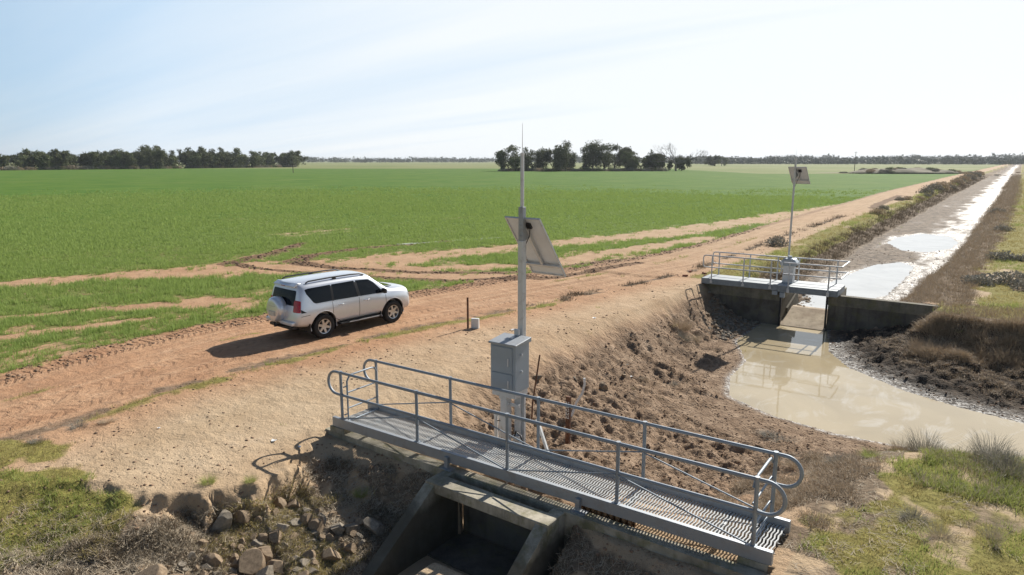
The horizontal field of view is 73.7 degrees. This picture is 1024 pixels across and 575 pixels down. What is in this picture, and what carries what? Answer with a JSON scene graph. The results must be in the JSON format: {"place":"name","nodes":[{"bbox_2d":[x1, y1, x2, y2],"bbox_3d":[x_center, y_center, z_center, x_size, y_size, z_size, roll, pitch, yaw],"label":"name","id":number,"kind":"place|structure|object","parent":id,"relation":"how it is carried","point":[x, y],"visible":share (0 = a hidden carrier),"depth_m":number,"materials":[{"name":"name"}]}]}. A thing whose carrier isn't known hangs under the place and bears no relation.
{"place":"outdoors","nodes":[
{"label":"outdoors","id":0,"kind":"place"},
{"bbox_2d":[0,161,998,378],"bbox_3d":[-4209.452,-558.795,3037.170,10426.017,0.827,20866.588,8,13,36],"label":"crop field","id":1,"kind":"structure","parent":0,"point":[737,178],"depth_m":112.55,"materials":[{"name":"plant"}]},
{"bbox_2d":[13,155,32,167],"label":"gum tree","id":2,"kind":"object","parent":1,"relation":"on","point":[19,162],"visible":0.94,"depth_m":399.92,"materials":[{"name":"green plant"}]},
{"bbox_2d":[22,148,34,166],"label":"gum tree","id":3,"kind":"object","parent":1,"relation":"on","point":[28,153],"visible":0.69,"depth_m":408.61,"materials":[{"name":"green plant"}]},
{"bbox_2d":[31,149,52,167],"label":"gum tree","id":4,"kind":"object","parent":1,"relation":"on","point":[48,157],"visible":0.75,"depth_m":408.77,"materials":[{"name":"green plant"}]},
{"bbox_2d":[47,148,74,165],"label":"gum tree","id":5,"kind":"object","parent":1,"relation":"on","point":[55,152],"visible":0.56,"depth_m":415.46,"materials":[{"name":"green plant"}]},
{"bbox_2d":[51,151,72,165],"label":"gum tree","id":6,"kind":"object","parent":1,"relation":"on","point":[67,158],"visible":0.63,"depth_m":416.24,"materials":[{"name":"green plant"}]},
{"bbox_2d":[53,149,78,166],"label":"gum tree","id":7,"kind":"object","parent":1,"relation":"on","point":[70,162],"visible":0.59,"depth_m":422.56,"materials":[{"name":"green plant"}]},
{"bbox_2d":[71,151,94,166],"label":"gum tree","id":8,"kind":"object","parent":1,"relation":"on","point":[81,160],"visible":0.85,"depth_m":431.63,"materials":[{"name":"green plant"}]},
{"bbox_2d":[83,150,101,166],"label":"gum tree","id":9,"kind":"object","parent":1,"relation":"on","point":[94,155],"visible":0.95,"depth_m":433.09,"materials":[{"name":"green plant"}]},
{"bbox_2d":[108,151,134,167],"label":"gum tree","id":10,"kind":"object","parent":1,"relation":"on","point":[118,157],"visible":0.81,"depth_m":441.58,"materials":[{"name":"green plant"}]},
{"bbox_2d":[110,151,137,167],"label":"gum tree","id":11,"kind":"object","parent":1,"relation":"on","point":[132,161],"visible":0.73,"depth_m":445.73,"materials":[{"name":"green plant"}]},
{"bbox_2d":[133,151,147,166],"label":"gum tree","id":12,"kind":"object","parent":1,"relation":"on","point":[137,154],"visible":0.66,"depth_m":454.33,"materials":[{"name":"green plant"}]},
{"bbox_2d":[137,148,167,168],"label":"gum tree","id":13,"kind":"object","parent":1,"relation":"on","point":[161,152],"visible":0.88,"depth_m":460.76,"materials":[{"name":"green plant"}]},
{"bbox_2d":[154,154,171,166],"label":"gum tree","id":14,"kind":"object","parent":1,"relation":"on","point":[165,159],"visible":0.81,"depth_m":469.04,"materials":[{"name":"green plant"}]},
{"bbox_2d":[167,149,188,165],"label":"gum tree","id":15,"kind":"object","parent":1,"relation":"on","point":[181,156],"visible":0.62,"depth_m":486.21,"materials":[{"name":"green plant"}]},
{"bbox_2d":[180,151,202,166],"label":"gum tree","id":16,"kind":"object","parent":1,"relation":"on","point":[197,156],"visible":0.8,"depth_m":489.42,"materials":[{"name":"green plant"}]},
{"bbox_2d":[179,147,213,166],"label":"gum tree","id":17,"kind":"object","parent":1,"relation":"on","point":[208,155],"visible":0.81,"depth_m":493.44,"materials":[{"name":"green plant"}]},
{"bbox_2d":[216,151,235,166],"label":"gum tree","id":18,"kind":"object","parent":1,"relation":"on","point":[222,162],"visible":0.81,"depth_m":510.73,"materials":[{"name":"green plant"}]},
{"bbox_2d":[231,148,248,165],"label":"gum tree","id":19,"kind":"object","parent":1,"relation":"on","point":[239,158],"visible":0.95,"depth_m":522.94,"materials":[{"name":"green plant"}]},
{"bbox_2d":[242,151,260,167],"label":"gum tree","id":20,"kind":"object","parent":1,"relation":"on","point":[252,156],"visible":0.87,"depth_m":536.04,"materials":[{"name":"green plant"}]},
{"bbox_2d":[283,150,301,164],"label":"gum tree","id":21,"kind":"object","parent":1,"relation":"on","point":[294,156],"visible":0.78,"depth_m":575.64,"materials":[{"name":"green plant"}]},
{"bbox_2d":[223,240,640,281],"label":"churned clods","id":22,"kind":"object","parent":1,"relation":"on","point":[302,263],"visible":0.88,"depth_m":35.80,"materials":[{"name":"soil"}]},
{"bbox_2d":[0,183,881,373],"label":"crop","id":23,"kind":"object","parent":1,"relation":"on","point":[47,268],"visible":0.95,"depth_m":52.12,"materials":[{"name":"green plant"}]},
{"bbox_2d":[494,150,519,168],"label":"gum tree","id":24,"kind":"object","parent":1,"relation":"on","point":[501,162],"visible":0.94,"depth_m":358.43,"materials":[{"name":"green plant"}]},
{"bbox_2d":[8,153,1023,164],"bbox_3d":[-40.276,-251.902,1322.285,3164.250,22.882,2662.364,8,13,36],"label":"distant woodland","id":25,"kind":"object","parent":1,"relation":"on","point":[955,159],"visible":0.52,"depth_m":1210.70,"materials":[{"name":"plant"}]},
{"bbox_2d":[502,144,533,169],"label":"gum tree","id":26,"kind":"object","parent":1,"relation":"on","point":[527,158],"visible":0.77,"depth_m":360.41,"materials":[{"name":"green plant"}]},
{"bbox_2d":[519,147,549,167],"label":"gum tree","id":27,"kind":"object","parent":1,"relation":"on","point":[539,160],"visible":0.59,"depth_m":366.03,"materials":[{"name":"green plant"}]},
{"bbox_2d":[551,140,573,170],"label":"gum tree","id":28,"kind":"object","parent":1,"relation":"on","point":[563,154],"visible":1,"depth_m":353.07,"materials":[{"name":"green plant"}]},
{"bbox_2d":[580,146,597,168],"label":"gum tree","id":29,"kind":"object","parent":1,"relation":"on","point":[586,160],"visible":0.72,"depth_m":369.60,"materials":[{"name":"green plant"}]},
{"bbox_2d":[584,142,614,167],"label":"gum tree","id":30,"kind":"object","parent":1,"relation":"on","point":[592,149],"visible":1,"depth_m":363.91,"materials":[{"name":"green plant"}]},
{"bbox_2d":[583,139,618,168],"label":"gum tree","id":31,"kind":"object","parent":1,"relation":"on","point":[603,162],"visible":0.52,"depth_m":368.81,"materials":[{"name":"green plant"}]},
{"bbox_2d":[605,145,634,167],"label":"gum tree","id":32,"kind":"object","parent":1,"relation":"on","point":[618,160],"visible":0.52,"depth_m":375.09,"materials":[{"name":"green plant"}]},
{"bbox_2d":[620,150,639,168],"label":"gum tree","id":33,"kind":"object","parent":1,"relation":"on","point":[633,161],"visible":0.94,"depth_m":361.14,"materials":[{"name":"green plant"}]},
{"bbox_2d":[640,157,660,168],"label":"gum tree","id":34,"kind":"object","parent":1,"relation":"on","point":[644,162],"visible":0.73,"depth_m":368.54,"materials":[{"name":"green plant"}]},
{"bbox_2d":[646,149,664,169],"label":"gum tree","id":35,"kind":"object","parent":1,"relation":"on","point":[651,157],"visible":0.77,"depth_m":367.52,"materials":[{"name":"green plant"}]},
{"bbox_2d":[650,141,708,170],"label":"dead tree","id":36,"kind":"object","parent":1,"relation":"on","point":[692,158],"visible":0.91,"depth_m":364.55,"materials":[{"name":"grey wood"}]},
{"bbox_2d":[674,157,691,170],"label":"gum tree","id":37,"kind":"object","parent":1,"relation":"on","point":[681,166],"visible":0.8,"depth_m":373.51,"materials":[{"name":"green plant"}]},
{"bbox_2d":[704,155,720,165],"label":"gum tree","id":38,"kind":"object","parent":1,"relation":"on","point":[713,160],"visible":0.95,"depth_m":686.61,"materials":[{"name":"green plant"}]},
{"bbox_2d":[0,164,1004,445],"bbox_3d":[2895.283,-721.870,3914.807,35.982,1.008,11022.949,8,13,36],"label":"dirt road","id":39,"kind":"structure","parent":0,"point":[106,380],"depth_m":21.14,"materials":[{"name":"soil"}]},
{"bbox_2d":[266,269,408,337],"bbox_3d":[-5.826,0.399,23.090,2.260,1.898,4.960,9,14,40],"label":"parked car","id":40,"kind":"object","parent":39,"relation":"on","point":[322,305],"visible":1,"depth_m":21.91,"materials":[{"name":"silver metal"}]},
{"bbox_2d":[0,164,1023,574],"bbox_3d":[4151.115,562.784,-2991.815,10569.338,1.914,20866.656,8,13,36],"label":"ground","id":41,"kind":"structure","parent":0,"point":[304,408],"depth_m":15.53,"materials":[{"name":"soil"}]},
{"bbox_2d":[64,418,95,431],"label":"tussock","id":42,"kind":"object","parent":41,"relation":"on","point":[77,424],"visible":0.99,"depth_m":14.24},
{"bbox_2d":[135,564,167,574],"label":"rock","id":43,"kind":"object","parent":41,"relation":"on","point":[158,569],"visible":1,"depth_m":10.10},
{"bbox_2d":[0,477,374,574],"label":"gully weeds","id":44,"kind":"object","parent":41,"relation":"on","point":[311,547],"visible":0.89,"depth_m":11.51,"materials":[{"name":"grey plant"}]},
{"bbox_2d":[0,454,404,574],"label":"gully brush","id":45,"kind":"object","parent":41,"relation":"on","point":[348,536],"visible":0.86,"depth_m":11.06,"materials":[{"name":"plant"}]},
{"bbox_2d":[195,472,218,485],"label":"tussock","id":46,"kind":"object","parent":41,"relation":"on","point":[210,480],"visible":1,"depth_m":12.10,"materials":[{"name":"green plant"}]},
{"bbox_2d":[203,553,223,566],"bbox_3d":[-4.702,4.312,10.777,0.381,0.303,0.292,-8,13,-37],"label":"rock","id":47,"kind":"object","parent":41,"relation":"on","point":[213,558],"visible":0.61,"depth_m":10.67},
{"bbox_2d":[210,509,231,532],"bbox_3d":[-4.997,3.970,11.651,0.388,0.372,0.405,-6,12,-28],"label":"rock","id":48,"kind":"object","parent":41,"relation":"on","point":[223,521],"visible":0.94,"depth_m":11.51,"materials":[{"name":"stone"}]},
{"bbox_2d":[233,510,250,523],"bbox_3d":[-4.672,3.971,11.832,0.302,0.288,0.332,1,6,-1],"label":"rock","id":49,"kind":"object","parent":41,"relation":"on","point":[242,516],"visible":1,"depth_m":11.73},
{"bbox_2d":[239,547,265,574],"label":"rock","id":50,"kind":"object","parent":41,"relation":"on","point":[252,561],"visible":0.91,"depth_m":10.83,"materials":[{"name":"stone"}]},
{"bbox_2d":[256,565,273,574],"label":"rock","id":51,"kind":"object","parent":41,"relation":"on","point":[268,570],"visible":1,"depth_m":10.72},
{"bbox_2d":[258,545,272,561],"bbox_3d":[-4.039,4.329,11.158,0.236,0.198,0.344,22,10,-46],"label":"rock","id":52,"kind":"object","parent":41,"relation":"on","point":[267,553],"visible":0.64,"depth_m":11.09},
{"bbox_2d":[268,529,281,545],"bbox_3d":[-4.000,4.203,11.509,0.226,0.190,0.329,-6,35,-13],"label":"rock","id":53,"kind":"object","parent":41,"relation":"on","point":[274,536],"visible":0.99,"depth_m":11.45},
{"bbox_2d":[266,559,283,574],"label":"rock","id":54,"kind":"object","parent":41,"relation":"on","point":[277,564],"visible":0.43,"depth_m":10.92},
{"bbox_2d":[272,497,286,509],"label":"rock","id":55,"kind":"object","parent":41,"relation":"on","point":[280,503],"visible":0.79,"depth_m":12.29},
{"bbox_2d":[286,499,299,508],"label":"rock","id":56,"kind":"object","parent":41,"relation":"on","point":[294,503],"visible":0.83,"depth_m":12.35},
{"bbox_2d":[286,518,302,528],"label":"rock","id":57,"kind":"object","parent":41,"relation":"on","point":[297,523],"visible":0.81,"depth_m":11.88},
{"bbox_2d":[299,513,312,525],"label":"rock","id":58,"kind":"object","parent":41,"relation":"on","point":[306,518],"visible":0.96,"depth_m":11.96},
{"bbox_2d":[302,549,315,558],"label":"rock","id":59,"kind":"object","parent":41,"relation":"on","point":[311,553],"visible":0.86,"depth_m":11.26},
{"bbox_2d":[308,518,324,531],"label":"rock","id":60,"kind":"object","parent":41,"relation":"on","point":[317,524],"visible":0.86,"depth_m":11.87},
{"bbox_2d":[320,547,341,561],"bbox_3d":[-3.052,4.489,11.409,0.467,0.273,0.397,-22,-18,20],"label":"rock","id":61,"kind":"object","parent":41,"relation":"on","point":[330,554],"visible":0.69,"depth_m":11.27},
{"bbox_2d":[329,522,344,535],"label":"rock","id":62,"kind":"object","parent":41,"relation":"on","point":[339,528],"visible":0.79,"depth_m":11.87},
{"bbox_2d":[345,543,356,553],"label":"rock","id":63,"kind":"object","parent":41,"relation":"on","point":[351,547],"visible":1,"depth_m":11.54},
{"bbox_2d":[343,523,360,534],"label":"rock","id":64,"kind":"object","parent":41,"relation":"on","point":[351,527],"visible":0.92,"depth_m":11.96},
{"bbox_2d":[363,516,386,536],"bbox_3d":[-2.407,4.234,12.103,0.389,0.297,0.326,7,13,35],"label":"rock","id":65,"kind":"object","parent":41,"relation":"on","point":[372,525],"visible":0.77,"depth_m":12.01,"materials":[{"name":"stone"}]},
{"bbox_2d":[494,414,500,449],"bbox_3d":[-0.236,3.374,14.350,0.362,1.520,0.122,8,13,36],"label":"conduit stub","id":66,"kind":"object","parent":41,"relation":"on","point":[496,417],"visible":0.19,"depth_m":14.30,"materials":[{"name":"white plastic"}]},
{"bbox_2d":[0,450,1017,574],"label":"dry straw","id":67,"kind":"object","parent":41,"relation":"on","point":[60,563],"visible":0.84,"depth_m":10.96,"materials":[{"name":"plant"}]},
{"bbox_2d":[488,329,530,487],"bbox_3d":[0.001,2.607,13.794,0.764,3.537,0.558,7,13,34],"label":"control cabinet","id":68,"kind":"object","parent":41,"relation":"on","point":[509,361],"visible":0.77,"depth_m":13.51,"materials":[{"name":"metal"}]},
{"bbox_2d":[0,228,1023,574],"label":"soil clods","id":69,"kind":"object","parent":41,"relation":"on","point":[8,374],"visible":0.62,"depth_m":17.70,"materials":[{"name":"soil"}]},
{"bbox_2d":[505,123,565,462],"bbox_3d":[0.471,0.430,14.096,0.893,7.400,1.056,8,13,36],"label":"solar mast","id":70,"kind":"object","parent":41,"relation":"on","point":[537,254],"visible":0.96,"depth_m":13.65,"materials":[{"name":"metal"}]},
{"bbox_2d":[531,355,540,419],"bbox_3d":[0.566,2.556,16.479,0.245,1.954,0.046,4,11,22],"label":"steel rod","id":71,"kind":"object","parent":41,"relation":"on","point":[535,387],"visible":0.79,"depth_m":16.44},
{"bbox_2d":[536,419,556,473],"bbox_3d":[0.765,3.485,14.073,0.056,1.620,0.056,6,-32,-47],"label":"strut","id":72,"kind":"object","parent":41,"relation":"on","point":[543,439],"visible":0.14,"depth_m":14.19,"materials":[{"name":"white metal"}]},
{"bbox_2d":[325,427,769,574],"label":"culvert","id":73,"kind":"object","parent":41,"relation":"on","point":[510,529],"visible":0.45,"depth_m":11.68,"materials":[{"name":"concrete"}]},
{"bbox_2d":[327,359,803,572],"bbox_3d":[0.173,2.767,12.205,9.215,1.372,1.220,7,13,34],"label":"footbridge","id":74,"kind":"object","parent":73,"relation":"on","point":[417,433],"visible":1,"depth_m":11.45,"materials":[{"name":"metal"}]},
{"bbox_2d":[565,396,570,443],"bbox_3d":[1.290,3.224,15.717,0.105,1.500,0.085,8,13,36],"label":"gauge post","id":75,"kind":"object","parent":41,"relation":"on","point":[568,423],"visible":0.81,"depth_m":15.65,"materials":[{"name":"metal"}]},
{"bbox_2d":[571,378,585,416],"bbox_3d":[1.618,2.730,16.827,0.384,1.062,0.102,2,11,9],"label":"hose","id":76,"kind":"object","parent":41,"relation":"on","point":[580,395],"visible":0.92,"depth_m":16.79,"materials":[{"name":"white plastic"}]},
{"bbox_2d":[670,317,697,330],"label":"tussock","id":77,"kind":"object","parent":41,"relation":"on","point":[685,327],"visible":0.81,"depth_m":26.27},
{"bbox_2d":[704,289,758,340],"bbox_3d":[8.794,1.096,28.993,2.378,1.311,4.128,8,13,36],"label":"slope rubble","id":78,"kind":"object","parent":41,"relation":"on","point":[728,331],"visible":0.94,"depth_m":29.06,"materials":[{"name":"stone"}]},
{"bbox_2d":[526,176,987,305],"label":"bank scrub","id":79,"kind":"object","parent":41,"relation":"on","point":[898,217],"visible":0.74,"depth_m":53.16,"materials":[{"name":"plant"}]},
{"bbox_2d":[764,235,788,246],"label":"shrub","id":80,"kind":"object","parent":41,"relation":"on","point":[771,243],"visible":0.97,"depth_m":44.67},
{"bbox_2d":[704,447,896,554],"bbox_3d":[5.304,3.622,12.547,2.645,0.971,5.768,8,13,36],"label":"shore scrub","id":81,"kind":"object","parent":41,"relation":"on","point":[836,482],"visible":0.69,"depth_m":12.10,"materials":[{"name":"plant"}]},
{"bbox_2d":[799,461,824,480],"bbox_3d":[5.574,3.410,12.361,1.040,0.174,1.053,-6,23,-27],"label":"tussock","id":82,"kind":"object","parent":41,"relation":"on","point":[811,473],"visible":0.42,"depth_m":12.50,"materials":[{"name":"plant"}]},
{"bbox_2d":[705,284,938,330],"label":"regulator gate","id":83,"kind":"structure","parent":41,"relation":"on","point":[844,311],"depth_m":28.96,"materials":[{"name":"concrete"}]},
{"bbox_2d":[701,251,849,296],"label":"gate walkway","id":84,"kind":"structure","parent":83,"relation":"on","point":[817,288],"depth_m":29.51,"materials":[{"name":"metal"}]},
{"bbox_2d":[772,256,799,297],"bbox_3d":[11.802,-0.490,29.412,0.776,1.670,1.300,7,13,34],"label":"gate actuator","id":85,"kind":"object","parent":83,"relation":"attached to","point":[786,270],"visible":0.97,"depth_m":29.47,"materials":[{"name":"metal"}]},
{"bbox_2d":[788,151,809,255],"bbox_3d":[12.367,-2.932,29.798,0.614,6.070,0.800,-9,14,-41],"label":"solar mast","id":86,"kind":"object","parent":83,"relation":"on","point":[799,175],"visible":0.9,"depth_m":29.46,"materials":[{"name":"metal"}]},
{"bbox_2d":[856,446,887,457],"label":"tussock","id":87,"kind":"object","parent":41,"relation":"on","point":[866,453],"visible":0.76,"depth_m":13.35,"materials":[{"name":"green plant"}]},
{"bbox_2d":[882,435,917,450],"bbox_3d":[8.024,3.244,14.034,1.021,0.310,1.071,-6,12,-29],"label":"tussock","id":88,"kind":"object","parent":41,"relation":"on","point":[901,448],"visible":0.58,"depth_m":14.12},
{"bbox_2d":[848,168,959,173],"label":"mound","id":89,"kind":"object","parent":41,"relation":"on","point":[912,171],"visible":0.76,"depth_m":287.30,"materials":[{"name":"soil"}]},
{"bbox_2d":[884,496,947,530],"bbox_3d":[6.317,3.556,10.615,1.018,0.175,1.106,-1,22,-5],"label":"tussock","id":90,"kind":"object","parent":41,"relation":"on","point":[911,513],"visible":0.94,"depth_m":10.70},
{"bbox_2d":[900,332,943,348],"bbox_3d":[14.493,1.897,24.107,2.249,0.578,2.143,7,13,33],"label":"tussock","id":91,"kind":"object","parent":41,"relation":"on","point":[915,341],"visible":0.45,"depth_m":24.13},
{"bbox_2d":[884,423,963,451],"bbox_3d":[8.431,3.152,13.958,1.674,0.561,1.590,-2,11,-13],"label":"tussock","id":92,"kind":"object","parent":41,"relation":"on","point":[922,446],"visible":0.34,"depth_m":14.07,"materials":[{"name":"plant"}]},
{"bbox_2d":[923,182,944,190],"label":"shrub","id":93,"kind":"object","parent":41,"relation":"on","point":[937,187],"visible":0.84,"depth_m":128.33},
{"bbox_2d":[916,511,975,546],"bbox_3d":[6.347,3.681,10.039,1.040,0.174,1.053,0,33,0],"label":"tussock","id":94,"kind":"object","parent":41,"relation":"on","point":[936,533],"visible":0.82,"depth_m":10.14,"materials":[{"name":"plant"}]},
{"bbox_2d":[872,311,1023,399],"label":"bench litter","id":95,"kind":"object","parent":41,"relation":"on","point":[972,371],"visible":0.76,"depth_m":22.10,"materials":[{"name":"plant"}]},
{"bbox_2d":[894,174,1023,355],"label":"bank scrub","id":96,"kind":"object","parent":41,"relation":"on","point":[1012,185],"visible":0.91,"depth_m":34.99,"materials":[{"name":"plant"}]},
{"bbox_2d":[897,309,1023,373],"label":"bank brush","id":97,"kind":"object","parent":41,"relation":"on","point":[993,355],"visible":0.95,"depth_m":23.17,"materials":[{"name":"plant"}]},
{"bbox_2d":[905,441,1023,535],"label":"tall grass","id":98,"kind":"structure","parent":41,"relation":"on","point":[998,500],"depth_m":11.89,"materials":[{"name":"plant"}]},
{"bbox_2d":[960,273,1001,286],"bbox_3d":[21.250,-0.402,31.042,1.686,0.595,1.695,-6,12,-30],"label":"shrub","id":99,"kind":"object","parent":41,"relation":"on","point":[981,279],"visible":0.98,"depth_m":30.86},
{"bbox_2d":[942,429,1023,467],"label":"tussock","id":100,"kind":"object","parent":41,"relation":"on","point":[984,448],"visible":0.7,"depth_m":12.83,"materials":[{"name":"plant"}]},
{"bbox_2d":[972,513,1021,553],"bbox_3d":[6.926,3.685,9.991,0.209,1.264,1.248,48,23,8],"label":"tussock","id":101,"kind":"object","parent":41,"relation":"on","point":[996,534],"visible":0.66,"depth_m":9.95,"materials":[{"name":"plant"}]},
{"bbox_2d":[971,441,1023,478],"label":"tussock","id":102,"kind":"object","parent":41,"relation":"on","point":[1009,468],"visible":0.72,"depth_m":12.32,"materials":[{"name":"plant"}]},
{"bbox_2d":[985,250,1019,260],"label":"shrub","id":103,"kind":"object","parent":41,"relation":"on","point":[1002,255],"visible":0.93,"depth_m":38.42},
{"bbox_2d":[984,270,1023,285],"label":"shrub","id":104,"kind":"object","parent":41,"relation":"on","point":[1012,276],"visible":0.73,"depth_m":31.08,"materials":[{"name":"plant"}]},
{"bbox_2d":[1009,277,1023,290],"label":"shrub","id":105,"kind":"object","parent":41,"relation":"on","point":[1019,287],"visible":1,"depth_m":29.64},
{"bbox_2d":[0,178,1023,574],"bbox_3d":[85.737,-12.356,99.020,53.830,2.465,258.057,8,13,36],"label":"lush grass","id":106,"kind":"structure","parent":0,"point":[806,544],"depth_m":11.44,"materials":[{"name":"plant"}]},
{"bbox_2d":[0,179,1023,574],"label":"verge grass","id":107,"kind":"structure","parent":0,"point":[992,299],"depth_m":12.93,"materials":[{"name":"plant"}]},
{"bbox_2d":[0,0,1023,160],"label":"sky","id":108,"kind":"structure","parent":0,"point":[390,79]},
{"bbox_2d":[729,323,1023,456],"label":"pool water","id":109,"kind":"structure","parent":0,"point":[801,375],"depth_m":20.33,"materials":[{"name":"liquid"}]},
{"bbox_2d":[734,164,1022,422],"bbox_3d":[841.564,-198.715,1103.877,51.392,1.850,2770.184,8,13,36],"label":"canal bed","id":110,"kind":"object","parent":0,"point":[956,217],"visible":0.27,"depth_m":60.06,"materials":[{"name":"soil"}]},
{"bbox_2d":[798,262,913,308],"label":"puddle water","id":111,"kind":"structure","parent":110,"relation":"on","point":[877,280],"depth_m":37.32,"materials":[{"name":"liquid"}]},
{"bbox_2d":[887,234,957,252],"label":"puddle water","id":112,"kind":"structure","parent":110,"relation":"on","point":[928,243],"depth_m":54.76,"materials":[{"name":"liquid"}]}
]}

